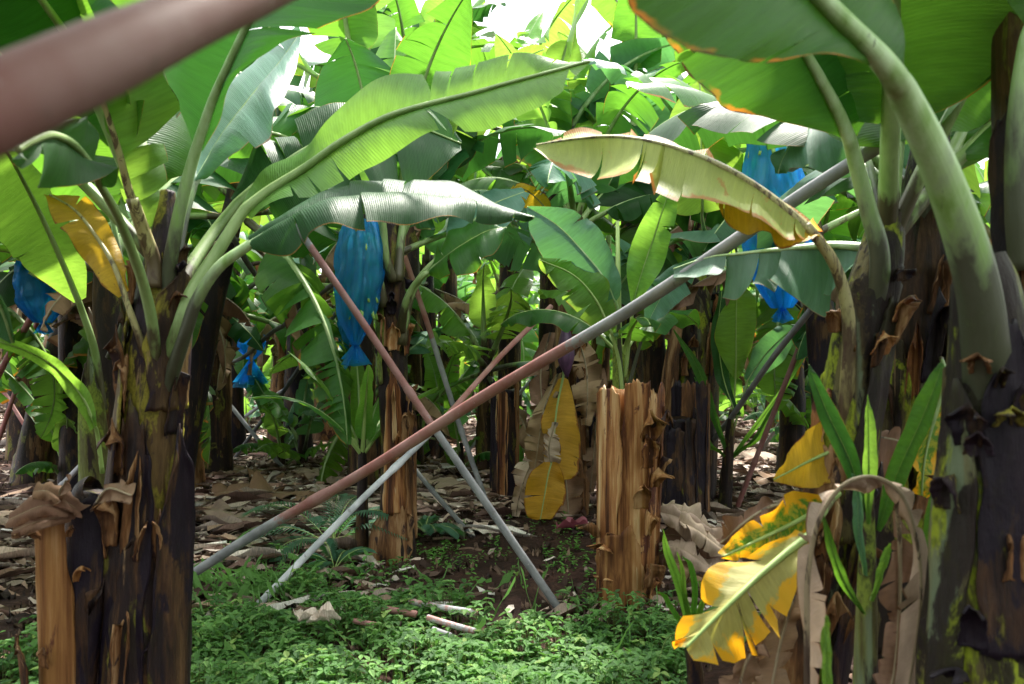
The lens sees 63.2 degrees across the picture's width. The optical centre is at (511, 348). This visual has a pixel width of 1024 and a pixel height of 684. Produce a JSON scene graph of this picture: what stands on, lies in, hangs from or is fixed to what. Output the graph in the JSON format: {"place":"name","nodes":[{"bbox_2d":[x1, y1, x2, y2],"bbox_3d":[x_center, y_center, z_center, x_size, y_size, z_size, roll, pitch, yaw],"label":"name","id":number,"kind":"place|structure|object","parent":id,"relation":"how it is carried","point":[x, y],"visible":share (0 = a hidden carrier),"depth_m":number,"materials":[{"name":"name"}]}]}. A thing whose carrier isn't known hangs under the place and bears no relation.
{"place":"outdoors","nodes":[
{"label":"outdoors","id":0,"kind":"place"},
{"bbox_2d":[0,378,853,683],"bbox_3d":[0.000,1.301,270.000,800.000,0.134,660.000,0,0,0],"label":"ground","id":1,"kind":"structure","parent":0,"point":[518,596],"depth_m":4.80,"materials":[{"name":"soil"}]},
{"bbox_2d":[0,295,14,343],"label":"banana plant","id":2,"kind":"object","parent":1,"relation":"on","point":[6,332],"visible":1,"depth_m":2.33,"materials":[{"name":"green plant"}]},
{"bbox_2d":[0,259,32,460],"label":"banana plant","id":3,"kind":"object","parent":1,"relation":"on","point":[13,427],"visible":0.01,"depth_m":9.70,"materials":[{"name":"green plant"}]},
{"bbox_2d":[0,317,32,378],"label":"prop pole","id":4,"kind":"object","parent":1,"relation":"on","point":[28,322],"visible":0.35,"depth_m":7.02,"materials":[{"name":"paint"}]},
{"bbox_2d":[0,323,39,441],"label":"prop pole","id":5,"kind":"object","parent":1,"relation":"on","point":[7,414],"visible":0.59,"depth_m":7.51,"materials":[{"name":"paint"}]},
{"bbox_2d":[0,242,67,437],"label":"banana plant","id":6,"kind":"object","parent":1,"relation":"on","point":[52,401],"visible":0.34,"depth_m":6.64,"materials":[{"name":"green plant"}]},
{"bbox_2d":[12,260,59,334],"bbox_3d":[-3.177,-0.390,5.607,0.319,0.598,0.305,0,0,0],"label":"bunch bag","id":7,"kind":"object","parent":6,"relation":"hanging from","point":[31,299],"visible":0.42,"depth_m":5.49,"materials":[{"name":"blue plastic"}]},
{"bbox_2d":[4,370,77,476],"bbox_3d":[-3.794,1.063,7.364,1.182,1.763,0.954,0,0,-43],"label":"banana sucker","id":8,"kind":"object","parent":1,"relation":"on","point":[24,397],"visible":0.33,"depth_m":7.23,"materials":[{"name":"green plant"}]},
{"bbox_2d":[4,474,135,683],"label":"cut stump","id":9,"kind":"object","parent":1,"relation":"on","point":[69,563],"visible":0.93,"depth_m":2.69,"materials":[{"name":"brown plant"}]},
{"bbox_2d":[0,244,262,485],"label":"banana plant","id":10,"kind":"object","parent":1,"relation":"on","point":[32,446],"visible":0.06,"depth_m":8.03,"materials":[{"name":"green plant"}]},
{"bbox_2d":[0,152,267,486],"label":"banana plant","id":11,"kind":"object","parent":1,"relation":"on","point":[53,259],"visible":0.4,"depth_m":3.42,"materials":[{"name":"green plant"}]},
{"bbox_2d":[10,205,262,491],"bbox_3d":[-3.514,-0.420,7.222,2.601,3.606,2.966,0,0,44],"label":"banana plant","id":12,"kind":"object","parent":1,"relation":"on","point":[69,336],"visible":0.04,"depth_m":7.09,"materials":[{"name":"green plant"}]},
{"bbox_2d":[40,179,265,463],"bbox_3d":[-2.759,-0.412,6.381,2.590,3.585,2.600,0,0,-16],"label":"banana plant","id":13,"kind":"object","parent":1,"relation":"on","point":[61,304],"visible":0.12,"depth_m":6.30,"materials":[{"name":"green plant"}]},
{"bbox_2d":[57,189,268,490],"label":"banana plant","id":14,"kind":"object","parent":1,"relation":"on","point":[242,295],"visible":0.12,"depth_m":7.23,"materials":[{"name":"green plant"}]},
{"bbox_2d":[0,27,352,473],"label":"banana plant","id":15,"kind":"object","parent":1,"relation":"on","point":[292,285],"visible":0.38,"depth_m":5.59,"materials":[{"name":"green plant"}]},
{"bbox_2d":[244,396,263,435],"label":"banana sucker","id":16,"kind":"object","parent":1,"relation":"on","point":[249,406],"visible":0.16,"depth_m":12.13,"materials":[{"name":"green plant"}]},
{"bbox_2d":[232,405,283,465],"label":"prop pole","id":17,"kind":"object","parent":1,"relation":"on","point":[250,429],"visible":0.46,"depth_m":8.88,"materials":[{"name":"paint"}]},
{"bbox_2d":[212,203,313,452],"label":"banana plant","id":18,"kind":"object","parent":1,"relation":"on","point":[238,433],"visible":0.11,"depth_m":10.29,"materials":[{"name":"green plant"}]},
{"bbox_2d":[127,201,405,480],"bbox_3d":[-2.778,-0.297,8.064,2.485,3.367,2.921,0,0,30],"label":"banana plant","id":19,"kind":"object","parent":1,"relation":"on","point":[221,453],"visible":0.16,"depth_m":7.88,"materials":[{"name":"green plant"}]},
{"bbox_2d":[262,345,273,390],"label":"banana sucker","id":20,"kind":"object","parent":1,"relation":"on","point":[268,364],"visible":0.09,"depth_m":13.86,"materials":[{"name":"green plant"}]},
{"bbox_2d":[232,283,333,362],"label":"prop pole","id":21,"kind":"object","parent":1,"relation":"on","point":[328,287],"visible":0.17,"depth_m":7.75,"materials":[{"name":"paint"}]},
{"bbox_2d":[245,367,325,467],"bbox_3d":[-2.335,1.010,8.576,1.169,2.159,1.448,0,0,7],"label":"banana sucker","id":22,"kind":"object","parent":1,"relation":"on","point":[304,393],"visible":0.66,"depth_m":8.57,"materials":[{"name":"green plant"}]},
{"bbox_2d":[234,312,336,456],"bbox_3d":[-2.409,0.343,9.030,2.167,2.060,0.055,0,0,36],"label":"prop pole","id":23,"kind":"object","parent":1,"relation":"on","point":[281,393],"visible":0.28,"depth_m":9.07,"materials":[{"name":"paint"}]},
{"bbox_2d":[234,277,338,442],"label":"banana plant","id":24,"kind":"object","parent":1,"relation":"on","point":[277,382],"visible":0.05,"depth_m":11.48,"materials":[{"name":"green plant"}]},
{"bbox_2d":[224,223,349,401],"bbox_3d":[-1.840,0.256,8.528,0.071,2.238,6.269,0,0,1],"label":"prop pole","id":25,"kind":"object","parent":1,"relation":"on","point":[246,261],"visible":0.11,"depth_m":5.96,"materials":[{"name":"paint"}]},
{"bbox_2d":[233,367,345,464],"bbox_3d":[-2.282,1.067,8.630,1.166,1.738,0.941,0,0,-12],"label":"banana sucker","id":26,"kind":"object","parent":1,"relation":"on","point":[271,422],"visible":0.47,"depth_m":8.65,"materials":[{"name":"green plant"}]},
{"bbox_2d":[0,0,590,683],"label":"banana plant","id":27,"kind":"object","parent":1,"relation":"on","point":[194,120],"visible":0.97,"depth_m":2.71,"materials":[{"name":"green plant"}]},
{"bbox_2d":[238,493,406,564],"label":"palm seedling","id":28,"kind":"object","parent":1,"relation":"on","point":[341,502],"visible":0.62,"depth_m":5.22,"materials":[{"name":"green plant"}]},
{"bbox_2d":[240,244,430,443],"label":"banana plant","id":29,"kind":"object","parent":1,"relation":"on","point":[327,433],"visible":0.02,"depth_m":11.24,"materials":[{"name":"green plant"}]},
{"bbox_2d":[296,538,376,577],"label":"palm seedling","id":30,"kind":"object","parent":1,"relation":"on","point":[335,553],"visible":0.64,"depth_m":4.83,"materials":[{"name":"green plant"}]},
{"bbox_2d":[246,228,434,449],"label":"banana plant","id":31,"kind":"object","parent":1,"relation":"on","point":[426,233],"visible":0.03,"depth_m":9.62,"materials":[{"name":"green plant"}]},
{"bbox_2d":[239,215,443,461],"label":"banana plant","id":32,"kind":"object","parent":1,"relation":"on","point":[290,392],"visible":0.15,"depth_m":9.46,"materials":[{"name":"green plant"}]},
{"bbox_2d":[233,334,267,388],"bbox_3d":[-2.822,0.035,8.998,0.388,0.831,0.380,0,0,-31],"label":"bunch bag","id":33,"kind":"object","parent":32,"relation":"hanging from","point":[242,379],"visible":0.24,"depth_m":8.94,"materials":[{"name":"blue plastic"}]},
{"bbox_2d":[248,345,437,555],"bbox_3d":[-1.062,0.619,5.191,1.157,1.463,0.783,0,0,-21],"label":"banana sucker","id":34,"kind":"object","parent":1,"relation":"on","point":[365,423],"visible":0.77,"depth_m":5.19,"materials":[{"name":"green plant"}]},
{"bbox_2d":[0,543,686,683],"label":"ground cover","id":35,"kind":"object","parent":1,"relation":"on","point":[281,623],"visible":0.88,"depth_m":3.49,"materials":[{"name":"green plant"}]},
{"bbox_2d":[293,602,340,623],"bbox_3d":[-0.887,1.179,3.708,0.248,0.084,0.097,0,0,19],"label":"leaf scrap","id":36,"kind":"object","parent":35,"relation":"on","point":[326,612],"visible":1,"depth_m":3.69,"materials":[{"name":"plant"}]},
{"bbox_2d":[381,606,416,617],"bbox_3d":[-0.531,1.239,3.921,0.175,0.041,0.032,0,0,18],"label":"pipe piece","id":37,"kind":"object","parent":35,"relation":"on","point":[411,613],"visible":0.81,"depth_m":3.90,"materials":[{"name":"paint"}]},
{"bbox_2d":[408,599,477,615],"bbox_3d":[-0.332,1.236,3.978,0.366,0.038,0.031,0,0,24],"label":"pipe piece","id":38,"kind":"object","parent":35,"relation":"on","point":[442,607],"visible":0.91,"depth_m":3.96,"materials":[{"name":"paint"}]},
{"bbox_2d":[426,614,475,633],"bbox_3d":[-0.277,1.251,3.773,0.255,0.052,0.028,0,0,28],"label":"piece of dead wood","id":39,"kind":"object","parent":35,"relation":"on","point":[451,624],"visible":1,"depth_m":3.76,"materials":[{"name":"wood"}]},
{"bbox_2d":[658,500,724,583],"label":"dry leaf","id":40,"kind":"object","parent":35,"relation":"on","point":[689,531],"visible":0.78,"depth_m":4.19,"materials":[{"name":"plant"}]},
{"bbox_2d":[269,275,470,482],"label":"banana plant","id":41,"kind":"object","parent":1,"relation":"on","point":[336,445],"visible":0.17,"depth_m":7.77,"materials":[{"name":"green plant"}]},
{"bbox_2d":[290,0,485,468],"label":"banana plant","id":42,"kind":"object","parent":1,"relation":"on","point":[408,17],"visible":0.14,"depth_m":8.61,"materials":[{"name":"green plant"}]},
{"bbox_2d":[228,0,565,565],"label":"banana plant","id":43,"kind":"object","parent":1,"relation":"on","point":[427,50],"visible":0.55,"depth_m":5.09,"materials":[{"name":"green plant"}]},
{"bbox_2d":[349,244,378,320],"bbox_3d":[-0.902,-0.475,5.000,0.233,0.644,0.235,0,0,0],"label":"banana bunch","id":44,"kind":"object","parent":43,"relation":"hanging from","point":[374,316],"visible":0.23,"depth_m":4.95,"materials":[{"name":"green"}]},
{"bbox_2d":[334,218,384,369],"bbox_3d":[-0.916,-0.319,4.995,0.306,0.900,0.285,0,0,0],"label":"bunch bag","id":45,"kind":"object","parent":44,"relation":"hanging from","point":[359,271],"visible":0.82,"depth_m":4.92,"materials":[{"name":"blue plastic"}]},
{"bbox_2d":[0,388,801,627],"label":"leaf litter","id":46,"kind":"object","parent":1,"relation":"on","point":[17,556],"visible":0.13,"depth_m":6.12,"materials":[{"name":"plant"}]},
{"bbox_2d":[196,499,265,535],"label":"fallen leaf","id":47,"kind":"object","parent":46,"relation":"on","point":[218,507],"visible":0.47,"depth_m":5.97,"materials":[{"name":"plant"}]},
{"bbox_2d":[233,464,284,479],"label":"fallen leaf","id":48,"kind":"object","parent":46,"relation":"on","point":[249,472],"visible":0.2,"depth_m":7.84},
{"bbox_2d":[211,469,332,503],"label":"fallen leaf","id":49,"kind":"object","parent":46,"relation":"on","point":[258,481],"visible":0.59,"depth_m":6.90,"materials":[{"name":"plant"}]},
{"bbox_2d":[287,467,346,484],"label":"fallen leaf","id":50,"kind":"object","parent":46,"relation":"on","point":[308,473],"visible":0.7,"depth_m":7.78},
{"bbox_2d":[418,515,464,538],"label":"palm seedling","id":51,"kind":"object","parent":46,"relation":"on","point":[425,526],"visible":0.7,"depth_m":5.65,"materials":[{"name":"green plant"}]},
{"bbox_2d":[417,473,489,491],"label":"fallen leaf","id":52,"kind":"object","parent":46,"relation":"on","point":[444,482],"visible":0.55,"depth_m":7.30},
{"bbox_2d":[718,443,775,462],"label":"fallen leaf","id":53,"kind":"object","parent":46,"relation":"on","point":[751,453],"visible":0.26,"depth_m":9.24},
{"bbox_2d":[753,471,774,484],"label":"fallen leaf","id":54,"kind":"object","parent":46,"relation":"on","point":[762,480],"visible":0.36,"depth_m":7.58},
{"bbox_2d":[256,304,552,602],"bbox_3d":[-0.487,0.484,5.264,0.052,1.645,2.784,0,0,35],"label":"prop pole","id":55,"kind":"object","parent":1,"relation":"on","point":[398,464],"visible":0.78,"depth_m":4.82,"materials":[{"name":"paint"}]},
{"bbox_2d":[276,0,552,485],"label":"banana plant","id":56,"kind":"object","parent":1,"relation":"on","point":[371,29],"visible":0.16,"depth_m":7.21,"materials":[{"name":"green plant"}]},
{"bbox_2d":[296,224,559,607],"bbox_3d":[-0.532,0.242,4.424,1.788,2.248,0.049,0,0,22],"label":"prop pole","id":57,"kind":"object","parent":1,"relation":"on","point":[409,392],"visible":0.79,"depth_m":4.36,"materials":[{"name":"paint"}]},
{"bbox_2d":[404,255,487,497],"bbox_3d":[-0.526,0.290,6.761,0.820,2.124,0.054,0,0,21],"label":"prop pole","id":58,"kind":"object","parent":1,"relation":"on","point":[461,430],"visible":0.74,"depth_m":6.76,"materials":[{"name":"paint"}]},
{"bbox_2d":[417,469,474,536],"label":"prop pole","id":59,"kind":"object","parent":1,"relation":"on","point":[441,501],"visible":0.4,"depth_m":6.16,"materials":[{"name":"paint"}]},
{"bbox_2d":[417,344,479,464],"bbox_3d":[-0.763,0.686,9.341,1.500,1.596,1.766,0,0,0],"label":"banana sucker","id":60,"kind":"object","parent":1,"relation":"on","point":[432,375],"visible":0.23,"depth_m":9.44,"materials":[{"name":"green plant"}]},
{"bbox_2d":[410,217,493,456],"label":"banana plant","id":61,"kind":"object","parent":1,"relation":"on","point":[457,305],"visible":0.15,"depth_m":9.72,"materials":[{"name":"green plant"}]},
{"bbox_2d":[417,393,489,476],"bbox_3d":[-0.480,1.111,8.476,0.760,1.403,0.941,0,0,-27],"label":"banana sucker","id":62,"kind":"object","parent":1,"relation":"on","point":[454,434],"visible":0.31,"depth_m":8.29,"materials":[{"name":"green plant"}]},
{"bbox_2d":[419,233,494,361],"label":"banana plant","id":63,"kind":"object","parent":1,"relation":"on","point":[463,286],"visible":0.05,"depth_m":14.73,"materials":[{"name":"green plant"}]},
{"bbox_2d":[405,263,533,475],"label":"banana plant","id":64,"kind":"object","parent":1,"relation":"on","point":[500,307],"visible":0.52,"depth_m":8.28,"materials":[{"name":"green plant"}]},
{"bbox_2d":[437,125,502,443],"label":"banana plant","id":65,"kind":"object","parent":1,"relation":"on","point":[450,286],"visible":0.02,"depth_m":10.89,"materials":[{"name":"green plant"}]},
{"bbox_2d":[192,457,760,683],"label":"weed seedlings","id":66,"kind":"object","parent":1,"relation":"on","point":[261,585],"visible":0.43,"depth_m":4.29,"materials":[{"name":"green plant"}]},
{"bbox_2d":[419,0,575,425],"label":"banana plant","id":67,"kind":"object","parent":1,"relation":"on","point":[533,30],"visible":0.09,"depth_m":9.47,"materials":[{"name":"green plant"}]},
{"bbox_2d":[461,226,539,380],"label":"banana plant","id":68,"kind":"object","parent":1,"relation":"on","point":[531,335],"visible":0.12,"depth_m":13.65,"materials":[{"name":"green plant"}]},
{"bbox_2d":[466,275,539,357],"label":"banana plant","id":69,"kind":"object","parent":1,"relation":"on","point":[531,301],"visible":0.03,"depth_m":16.29,"materials":[{"name":"green plant"}]},
{"bbox_2d":[490,379,518,502],"bbox_3d":[-0.065,0.806,6.890,0.231,1.116,0.231,0,0,-35],"label":"cut stump","id":70,"kind":"object","parent":1,"relation":"on","point":[504,435],"visible":0.78,"depth_m":6.80,"materials":[{"name":"plant"}]},
{"bbox_2d":[193,147,879,574],"bbox_3d":[-0.319,0.308,3.577,3.754,2.143,0.060,0,0,27],"label":"prop pole","id":71,"kind":"object","parent":1,"relation":"on","point":[813,187],"visible":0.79,"depth_m":3.38,"materials":[{"name":"paint"}]},
{"bbox_2d":[454,0,674,444],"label":"banana plant","id":72,"kind":"object","parent":1,"relation":"on","point":[628,54],"visible":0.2,"depth_m":7.53,"materials":[{"name":"green plant"}]},
{"bbox_2d":[410,33,723,519],"bbox_3d":[0.501,-0.447,6.466,2.585,3.662,2.462,0,0,0],"label":"banana plant","id":73,"kind":"object","parent":1,"relation":"on","point":[557,474],"visible":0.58,"depth_m":6.11,"materials":[{"name":"green plant"}]},
{"bbox_2d":[557,330,574,376],"bbox_3d":[0.391,-0.001,6.067,0.131,0.423,0.126,0,0,0],"label":"banana bud","id":74,"kind":"object","parent":73,"relation":"hanging from","point":[566,361],"visible":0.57,"depth_m":6.03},
{"bbox_2d":[555,516,587,530],"bbox_3d":[0.420,1.221,5.784,0.239,0.095,0.127,0,0,0],"label":"fallen bract","id":75,"kind":"object","parent":1,"relation":"on","point":[568,522],"visible":0.77,"depth_m":5.75,"materials":[{"name":"red"}]},
{"bbox_2d":[483,0,694,382],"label":"banana plant","id":76,"kind":"object","parent":1,"relation":"on","point":[628,24],"visible":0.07,"depth_m":7.38,"materials":[{"name":"green plant"}]},
{"bbox_2d":[517,159,668,461],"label":"banana plant","id":77,"kind":"object","parent":1,"relation":"on","point":[606,360],"visible":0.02,"depth_m":9.14,"materials":[{"name":"green plant"}]},
{"bbox_2d":[500,194,701,388],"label":"banana plant","id":78,"kind":"object","parent":1,"relation":"on","point":[577,256],"visible":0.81,"depth_m":4.84,"materials":[{"name":"green plant"}]},
{"bbox_2d":[479,166,763,393],"bbox_3d":[1.566,-0.486,8.244,3.007,3.732,2.501,0,0,-37],"label":"banana plant","id":79,"kind":"object","parent":1,"relation":"on","point":[654,357],"visible":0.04,"depth_m":8.47,"materials":[{"name":"green plant"}]},
{"bbox_2d":[569,0,674,335],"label":"banana plant","id":80,"kind":"object","parent":1,"relation":"on","point":[605,9],"visible":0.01,"depth_m":8.32,"materials":[{"name":"green plant"}]},
{"bbox_2d":[575,379,674,609],"bbox_3d":[0.579,0.783,4.211,0.497,1.267,0.376,0,0,14],"label":"cut stump","id":81,"kind":"object","parent":1,"relation":"on","point":[633,420],"visible":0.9,"depth_m":4.12,"materials":[{"name":"plant"}]},
{"bbox_2d":[529,49,746,500],"bbox_3d":[1.791,-0.575,6.800,2.864,4.403,3.160,0,0,-19],"label":"banana plant","id":82,"kind":"object","parent":1,"relation":"on","point":[695,338],"visible":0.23,"depth_m":6.75,"materials":[{"name":"green plant"}]},
{"bbox_2d":[660,407,697,529],"bbox_3d":[1.161,0.888,6.005,0.373,0.934,0.362,0,0,0],"label":"cut stump","id":83,"kind":"object","parent":1,"relation":"on","point":[680,440],"visible":0.55,"depth_m":5.85,"materials":[{"name":"plant"}]},
{"bbox_2d":[671,380,709,516],"bbox_3d":[1.334,0.794,6.228,0.287,1.126,0.285,0,0,22],"label":"cut stump","id":84,"kind":"object","parent":1,"relation":"on","point":[686,398],"visible":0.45,"depth_m":6.12,"materials":[{"name":"plant"}]},
{"bbox_2d":[658,530,739,683],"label":"banana sucker","id":85,"kind":"object","parent":1,"relation":"on","point":[694,669],"visible":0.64,"depth_m":2.67,"materials":[{"name":"green plant"}]},
{"bbox_2d":[673,289,804,513],"bbox_3d":[1.737,0.418,6.336,1.032,1.839,0.288,0,0,0],"label":"banana sucker","id":86,"kind":"object","parent":1,"relation":"on","point":[733,326],"visible":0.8,"depth_m":6.36,"materials":[{"name":"green plant"}]},
{"bbox_2d":[743,411,778,442],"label":"banana sucker","id":87,"kind":"object","parent":1,"relation":"on","point":[775,437],"visible":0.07,"depth_m":10.04,"materials":[{"name":"green plant"}]},
{"bbox_2d":[712,308,812,441],"bbox_3d":[1.694,0.500,6.394,0.059,1.749,2.838,0,0,-8],"label":"prop pole","id":88,"kind":"object","parent":1,"relation":"on","point":[797,326],"visible":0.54,"depth_m":5.75,"materials":[{"name":"paint"}]},
{"bbox_2d":[694,208,832,470],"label":"banana plant","id":89,"kind":"object","parent":1,"relation":"on","point":[790,434],"visible":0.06,"depth_m":7.90,"materials":[{"name":"green plant"}]},
{"bbox_2d":[735,348,797,507],"bbox_3d":[1.890,0.665,6.237,0.046,1.387,0.636,0,0,-37],"label":"prop pole","id":90,"kind":"object","parent":1,"relation":"on","point":[754,462],"visible":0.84,"depth_m":6.20,"materials":[{"name":"paint"}]},
{"bbox_2d":[534,0,1016,683],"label":"banana plant","id":91,"kind":"object","parent":1,"relation":"on","point":[838,108],"visible":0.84,"depth_m":2.39,"materials":[{"name":"green plant"}]},
{"bbox_2d":[757,375,811,434],"bbox_3d":[2.959,0.823,8.104,1.164,1.239,1.371,0,0,33],"label":"banana sucker","id":92,"kind":"object","parent":1,"relation":"on","point":[791,411],"visible":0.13,"depth_m":8.04,"materials":[{"name":"green plant"}]},
{"bbox_2d":[725,195,854,429],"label":"banana plant","id":93,"kind":"object","parent":1,"relation":"on","point":[841,232],"visible":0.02,"depth_m":8.44,"materials":[{"name":"green plant"}]},
{"bbox_2d":[724,231,862,428],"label":"banana plant","id":94,"kind":"object","parent":1,"relation":"on","point":[739,387],"visible":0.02,"depth_m":11.93,"materials":[{"name":"green plant"}]},
{"bbox_2d":[608,71,981,672],"bbox_3d":[1.268,-0.191,3.399,2.142,3.356,2.367,0,0,37],"label":"banana plant","id":95,"kind":"object","parent":1,"relation":"on","point":[921,350],"visible":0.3,"depth_m":2.86,"materials":[{"name":"green plant"}]},
{"bbox_2d":[603,51,990,406],"bbox_3d":[1.999,-0.499,5.235,2.873,3.778,2.350,0,0,0],"label":"banana plant","id":96,"kind":"object","parent":1,"relation":"on","point":[818,336],"visible":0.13,"depth_m":5.42,"materials":[{"name":"green plant"}]},
{"bbox_2d":[742,144,812,322],"bbox_3d":[1.480,-0.715,4.661,0.423,1.152,0.425,0,0,0],"label":"bunch bag","id":97,"kind":"object","parent":96,"relation":"hanging from","point":[759,169],"visible":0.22,"depth_m":4.54,"materials":[{"name":"blue plastic"}]},
{"bbox_2d":[627,0,1023,683],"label":"banana plant","id":98,"kind":"object","parent":1,"relation":"on","point":[971,624],"visible":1,"depth_m":1.65,"materials":[{"name":"green plant"}]},
{"bbox_2d":[701,144,991,318],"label":"banana plant","id":99,"kind":"object","parent":1,"relation":"on","point":[724,230],"visible":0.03,"depth_m":5.61,"materials":[{"name":"green plant"}]},
{"bbox_2d":[808,363,943,683],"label":"banana sucker","id":100,"kind":"object","parent":1,"relation":"on","point":[899,468],"visible":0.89,"depth_m":2.10,"materials":[{"name":"green plant"}]},
{"bbox_2d":[797,474,927,683],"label":"dry leaf","id":101,"kind":"object","parent":100,"relation":"attached to","point":[897,663],"visible":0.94,"depth_m":1.93,"materials":[{"name":"plant"}]},
{"bbox_2d":[795,140,992,359],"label":"banana plant","id":102,"kind":"object","parent":1,"relation":"on","point":[846,200],"visible":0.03,"depth_m":5.78,"materials":[{"name":"green plant"}]},
{"bbox_2d":[974,160,989,226],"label":"banana plant","id":103,"kind":"object","parent":1,"relation":"on","point":[981,173],"visible":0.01,"depth_m":9.86,"materials":[{"name":"green plant"}]},
{"bbox_2d":[987,0,1023,291],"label":"banana plant","id":104,"kind":"object","parent":1,"relation":"on","point":[1005,172],"visible":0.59,"depth_m":2.04,"materials":[{"name":"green plant"}]},
{"bbox_2d":[126,0,987,320],"label":"sky","id":105,"kind":"structure","parent":0,"point":[514,17],"materials":[{"name":"white"}]},
{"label":"banana plant","id":106,"kind":"object","parent":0,"visible":0},
{"bbox_2d":[0,0,294,159],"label":"prop pole","id":107,"kind":"object","parent":106,"relation":"attached to","point":[53,80],"visible":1,"depth_m":0.51,"materials":[{"name":"paint"}]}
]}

